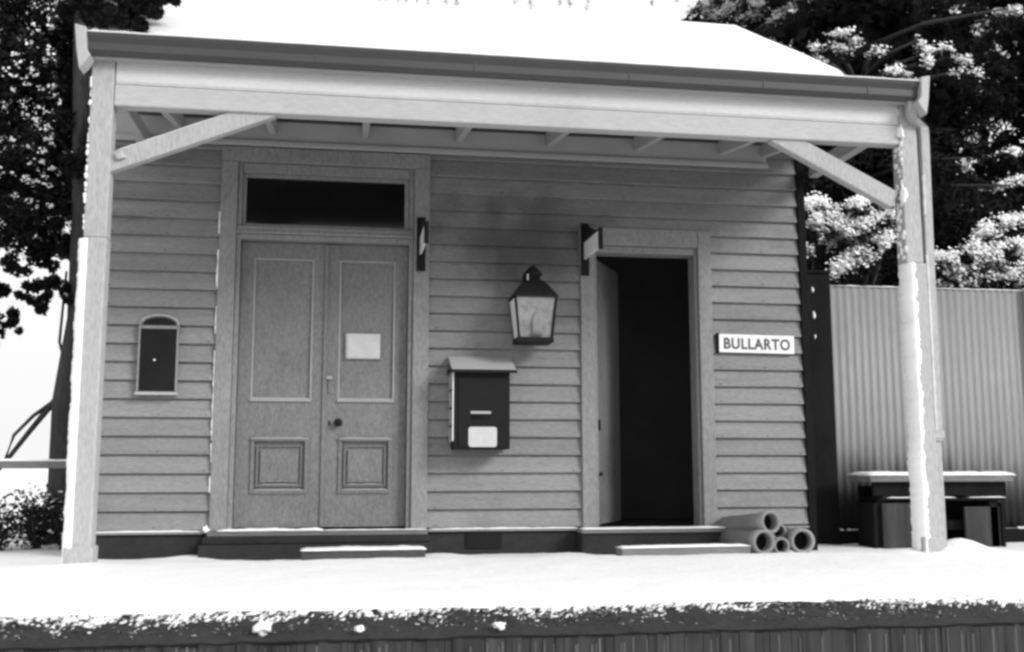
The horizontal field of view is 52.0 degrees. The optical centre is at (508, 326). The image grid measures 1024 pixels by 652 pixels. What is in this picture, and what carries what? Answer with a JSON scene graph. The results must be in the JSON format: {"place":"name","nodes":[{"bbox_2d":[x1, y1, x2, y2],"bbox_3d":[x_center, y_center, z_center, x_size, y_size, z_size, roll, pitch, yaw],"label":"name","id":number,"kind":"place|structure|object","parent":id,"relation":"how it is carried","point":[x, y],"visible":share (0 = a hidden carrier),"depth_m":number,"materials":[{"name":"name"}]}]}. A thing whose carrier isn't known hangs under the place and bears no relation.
{"place":"outdoors","nodes":[
{"label":"outdoors","id":0,"kind":"place"},
{"bbox_2d":[0,468,856,615],"bbox_3d":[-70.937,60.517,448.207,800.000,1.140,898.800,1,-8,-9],"label":"snowfield","id":1,"kind":"structure","parent":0,"point":[12,480],"depth_m":34.02,"materials":[{"name":"white snow"}]},
{"bbox_2d":[0,0,181,543],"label":"tall tree","id":2,"kind":"object","parent":1,"relation":"on","point":[41,200],"visible":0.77,"depth_m":8.90,"materials":[{"name":"black plant"}]},
{"bbox_2d":[0,538,1023,617],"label":"platform snow","id":3,"kind":"structure","parent":1,"relation":"on","point":[39,582],"depth_m":4.81,"materials":[{"name":"white snow"}]},
{"bbox_2d":[0,489,30,550],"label":"shrub","id":4,"kind":"object","parent":3,"relation":"on","point":[5,533],"visible":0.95,"depth_m":7.45,"materials":[{"name":"grey plant"}]},
{"bbox_2d":[0,459,66,467],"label":"rail fence","id":5,"kind":"object","parent":3,"relation":"on","point":[32,463],"visible":0.51,"depth_m":7.19,"materials":[{"name":"grey wood"}]},
{"bbox_2d":[8,489,61,546],"bbox_3d":[-3.478,1.451,7.945,0.615,0.455,0.505,1,-8,-9],"label":"shrub","id":6,"kind":"object","parent":3,"relation":"on","point":[37,519],"visible":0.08,"depth_m":7.88,"materials":[{"name":"black plant"}]},
{"bbox_2d":[7,482,64,549],"bbox_3d":[-3.380,1.371,7.561,0.490,0.510,0.460,1,-8,-9],"label":"shrub","id":7,"kind":"object","parent":3,"relation":"on","point":[34,533],"visible":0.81,"depth_m":7.51,"materials":[{"name":"black plant"}]},
{"bbox_2d":[24,487,65,549],"bbox_3d":[-3.133,1.339,7.529,0.437,0.548,0.526,-6,-10,39],"label":"shrub","id":8,"kind":"object","parent":3,"relation":"on","point":[57,529],"visible":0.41,"depth_m":7.42,"materials":[{"name":"black plant"}]},
{"bbox_2d":[300,545,425,559],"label":"stone slab","id":9,"kind":"structure","parent":3,"relation":"on","point":[354,552],"depth_m":6.31,"materials":[{"name":"grey stone"}]},
{"bbox_2d":[61,0,946,563],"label":"station building","id":10,"kind":"structure","parent":3,"relation":"on","point":[267,182],"depth_m":7.18,"materials":[{"name":"paint"}]},
{"bbox_2d":[134,314,179,394],"bbox_3d":[-2.311,0.182,6.910,0.268,0.536,0.050,1,-8,-9],"label":"notice board","id":11,"kind":"object","parent":10,"relation":"attached to","point":[158,353],"visible":1,"depth_m":6.90,"materials":[{"name":"paint"}]},
{"bbox_2d":[233,242,328,527],"bbox_3d":[-1.538,0.380,7.116,0.587,1.930,0.061,1,-8,-9],"label":"door","id":12,"kind":"structure","parent":10,"relation":"in","point":[280,445],"depth_m":7.11,"materials":[{"name":"paint"}]},
{"bbox_2d":[242,173,404,228],"bbox_3d":[-1.279,-0.855,7.287,1.105,0.373,0.045,1,-8,-9],"label":"transom window","id":13,"kind":"structure","parent":10,"relation":"in","point":[265,200],"depth_m":7.28,"materials":[{"name":"glass"}]},
{"bbox_2d":[245,223,404,230],"bbox_3d":[-1.268,-0.682,7.266,1.082,0.024,0.045,1,-8,-9],"label":"window frame","id":14,"kind":"structure","parent":10,"relation":"in","point":[247,224],"depth_m":7.25,"materials":[{"name":"paint"}]},
{"bbox_2d":[247,174,404,183],"bbox_3d":[-1.268,-1.028,7.312,1.082,0.023,0.045,1,-8,-9],"label":"window frame","id":15,"kind":"structure","parent":10,"relation":"in","point":[248,175],"depth_m":7.29,"materials":[{"name":"paint"}]},
{"bbox_2d":[344,332,381,360],"bbox_3d":[-1.005,0.136,7.224,0.256,0.192,0.023,1,-8,-9],"label":"paper notice","id":16,"kind":"object","parent":10,"relation":"attached to","point":[363,346],"visible":1,"depth_m":7.22,"materials":[{"name":"paper"}]},
{"bbox_2d":[323,244,407,526],"bbox_3d":[-0.980,0.389,7.187,0.555,1.930,0.092,1,-8,-9],"label":"door","id":17,"kind":"structure","parent":10,"relation":"in","point":[365,453],"depth_m":7.19,"materials":[{"name":"paint"}]},
{"bbox_2d":[404,180,409,230],"bbox_3d":[-0.718,-0.844,7.375,0.031,0.373,0.045,1,-8,-9],"label":"window frame","id":18,"kind":"structure","parent":10,"relation":"in","point":[407,182],"depth_m":7.35,"materials":[{"name":"paint"}]},
{"bbox_2d":[416,217,428,270],"bbox_3d":[-0.574,-0.602,7.053,0.060,0.380,0.473,1,-8,-9],"label":"projecting sign","id":19,"kind":"object","parent":10,"relation":"attached to","point":[422,232],"visible":1,"depth_m":7.25,"materials":[{"name":"black metal"}]},
{"bbox_2d":[447,356,516,449],"bbox_3d":[-0.186,0.506,7.089,0.444,0.640,0.270,1,-8,-9],"label":"letterbox","id":20,"kind":"object","parent":10,"relation":"attached to","point":[479,408],"visible":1,"depth_m":7.00,"materials":[{"name":"black metal"}]},
{"bbox_2d":[458,377,505,445],"bbox_3d":[-0.179,0.565,6.997,0.320,0.460,0.007,1,-8,-9],"label":"front door","id":21,"kind":"structure","parent":20,"relation":"in","point":[474,393],"depth_m":7.00,"materials":[{"name":"black metal"}]},
{"bbox_2d":[508,266,558,345],"bbox_3d":[0.159,-0.147,7.208,0.308,0.537,0.320,1,-8,-9],"label":"wall lantern","id":22,"kind":"object","parent":10,"relation":"attached to","point":[532,299],"depth_m":7.07,"materials":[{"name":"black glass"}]},
{"bbox_2d":[580,223,602,275],"bbox_3d":[0.575,-0.579,7.232,0.060,0.380,0.473,1,-8,-9],"label":"projecting sign","id":23,"kind":"object","parent":10,"relation":"attached to","point":[591,241],"visible":1,"depth_m":7.34,"materials":[{"name":"black metal"}]},
{"bbox_2d":[596,260,620,523],"bbox_3d":[0.728,0.488,7.845,0.057,1.925,0.700,-3,-8,21],"label":"open door","id":24,"kind":"structure","parent":10,"relation":"in","point":[606,278],"depth_m":7.87,"materials":[{"name":"paint"}]},
{"bbox_2d":[716,333,793,353],"bbox_3d":[1.780,0.123,7.583,0.589,0.144,0.023,1,-8,-9],"label":"name sign","id":25,"kind":"object","parent":10,"relation":"attached to","point":[740,343],"visible":1,"depth_m":7.57,"materials":[{"name":"white wood"}]},
{"bbox_2d":[616,543,750,555],"bbox_3d":[1.112,1.438,6.678,0.880,0.104,0.132,2,-8,-14],"label":"timber plank","id":26,"kind":"object","parent":3,"relation":"on","point":[689,549],"visible":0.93,"depth_m":6.63,"materials":[{"name":"grey wood"}]},
{"bbox_2d":[720,529,774,552],"bbox_3d":[1.571,1.430,7.063,0.160,0.160,0.560,2,-8,-17],"label":"drain pipe","id":27,"kind":"object","parent":3,"relation":"on","point":[759,540],"visible":0.86,"depth_m":6.87,"materials":[{"name":"concrete"}]},
{"bbox_2d":[717,510,779,532],"bbox_3d":[1.609,1.328,7.087,0.148,0.195,0.552,3,-8,-22],"label":"drain pipe","id":28,"kind":"object","parent":27,"relation":"on","point":[769,520],"visible":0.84,"depth_m":6.93,"materials":[{"name":"concrete"}]},
{"bbox_2d":[772,537,789,552],"bbox_3d":[1.740,1.460,7.079,0.110,0.108,0.502,1,-8,-9],"label":"drain pipe","id":29,"kind":"object","parent":3,"relation":"on","point":[782,545],"visible":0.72,"depth_m":6.86,"materials":[{"name":"concrete"}]},
{"bbox_2d":[772,524,785,537],"bbox_3d":[1.772,1.393,7.205,0.104,0.104,0.400,1,-8,-9],"label":"drain pipe","id":30,"kind":"object","parent":29,"relation":"on","point":[781,531],"visible":0.29,"depth_m":7.04,"materials":[{"name":"concrete"}]},
{"bbox_2d":[784,527,814,552],"bbox_3d":[1.895,1.434,7.106,0.164,0.164,0.500,1,-8,-6],"label":"drain pipe","id":31,"kind":"object","parent":3,"relation":"on","point":[801,539],"visible":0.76,"depth_m":6.90,"materials":[{"name":"concrete"}]},
{"bbox_2d":[807,270,840,544],"bbox_3d":[2.390,0.647,8.106,0.240,2.185,0.130,1,-8,-9],"label":"gate post","id":32,"kind":"object","parent":3,"relation":"on","point":[825,449],"visible":0.73,"depth_m":8.06,"materials":[{"name":"black wood"}]},
{"bbox_2d":[830,285,1023,543],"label":"iron fence","id":33,"kind":"object","parent":3,"relation":"on","point":[981,344],"visible":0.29,"depth_m":8.33,"materials":[{"name":"grey metal"}]},
{"bbox_2d":[847,471,1014,548],"bbox_3d":[3.124,1.361,7.770,1.141,0.580,0.400,1,-8,-9],"label":"bench","id":34,"kind":"object","parent":3,"relation":"on","point":[974,510],"visible":0.73,"depth_m":7.70,"materials":[{"name":"black wood"}]},
{"bbox_2d":[379,0,814,218],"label":"conifer","id":35,"kind":"object","parent":1,"relation":"on","point":[752,20],"visible":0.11,"depth_m":14.85,"materials":[{"name":"black plant"}]},
{"bbox_2d":[804,191,896,529],"bbox_3d":[3.337,0.414,10.571,1.678,3.304,1.918,1,-8,-9],"label":"snow laden bush","id":36,"kind":"object","parent":1,"relation":"on","point":[859,226],"visible":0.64,"depth_m":9.97,"materials":[{"name":"white plant"}]},
{"bbox_2d":[724,0,1007,284],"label":"conifer","id":37,"kind":"object","parent":1,"relation":"on","point":[746,3],"depth_m":16.43,"materials":[{"name":"black plant"}]},
{"bbox_2d":[753,0,1023,289],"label":"conifer","id":38,"kind":"object","parent":1,"relation":"on","point":[851,43],"visible":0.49,"depth_m":12.47,"materials":[{"name":"black plant"}]},
{"bbox_2d":[805,0,1023,276],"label":"conifer","id":39,"kind":"object","parent":1,"relation":"on","point":[955,22],"depth_m":18.45,"materials":[{"name":"black plant"}]},
{"bbox_2d":[892,206,1023,289],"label":"snow laden bush","id":40,"kind":"object","parent":1,"relation":"on","point":[983,270],"visible":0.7,"depth_m":10.14,"materials":[{"name":"white snow"}]},
{"bbox_2d":[919,0,1023,289],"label":"conifer","id":41,"kind":"object","parent":1,"relation":"on","point":[1007,38],"visible":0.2,"depth_m":13.79,"materials":[{"name":"black plant"}]},
{"bbox_2d":[0,596,1012,639],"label":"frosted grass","id":42,"kind":"structure","parent":0,"point":[558,616],"depth_m":3.96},
{"bbox_2d":[0,0,1023,458],"label":"sky","id":43,"kind":"structure","parent":0,"point":[29,361],"materials":[{"name":"white"}]},
{"bbox_3d":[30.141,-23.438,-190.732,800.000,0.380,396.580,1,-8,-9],"label":"track bed","id":44,"kind":"structure","parent":0,"visible":0},
{"bbox_2d":[5,623,1023,651],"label":"retaining wall","id":45,"kind":"structure","parent":44,"relation":"on","point":[978,639],"depth_m":3.90,"materials":[{"name":"wood"}]},
{"bbox_2d":[0,598,1023,651],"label":"platform edge","id":46,"kind":"object","parent":45,"relation":"on","point":[110,637],"visible":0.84,"depth_m":3.86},
{"bbox_2d":[252,620,272,635],"bbox_3d":[-0.870,1.069,3.705,0.069,0.064,0.053,1,-8,-9],"label":"snow lump","id":47,"kind":"object","parent":46,"relation":"on","point":[261,628],"visible":1,"depth_m":3.69,"materials":[{"name":"white snow"}]},
{"bbox_2d":[354,625,364,631],"bbox_3d":[-0.532,1.073,3.729,0.035,0.026,0.030,7,-10,-43],"label":"snow lump","id":48,"kind":"object","parent":46,"relation":"on","point":[359,628],"visible":1,"depth_m":3.72,"materials":[{"name":"white snow"}]},
{"bbox_2d":[492,622,505,630],"bbox_3d":[-0.037,1.085,3.806,0.053,0.030,0.031,4,-8,-26],"label":"snow lump","id":49,"kind":"object","parent":46,"relation":"on","point":[500,626],"visible":1,"depth_m":3.80,"materials":[{"name":"white snow"}]},
{"bbox_2d":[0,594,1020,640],"bbox_3d":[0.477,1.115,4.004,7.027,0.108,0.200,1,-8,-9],"label":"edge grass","id":50,"kind":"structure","parent":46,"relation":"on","point":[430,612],"depth_m":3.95,"materials":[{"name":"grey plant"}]},
{"bbox_2d":[0,593,1023,635],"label":"edge snow","id":51,"kind":"structure","parent":46,"relation":"on","point":[1003,600],"depth_m":3.96,"materials":[{"name":"white snow"}]}
]}

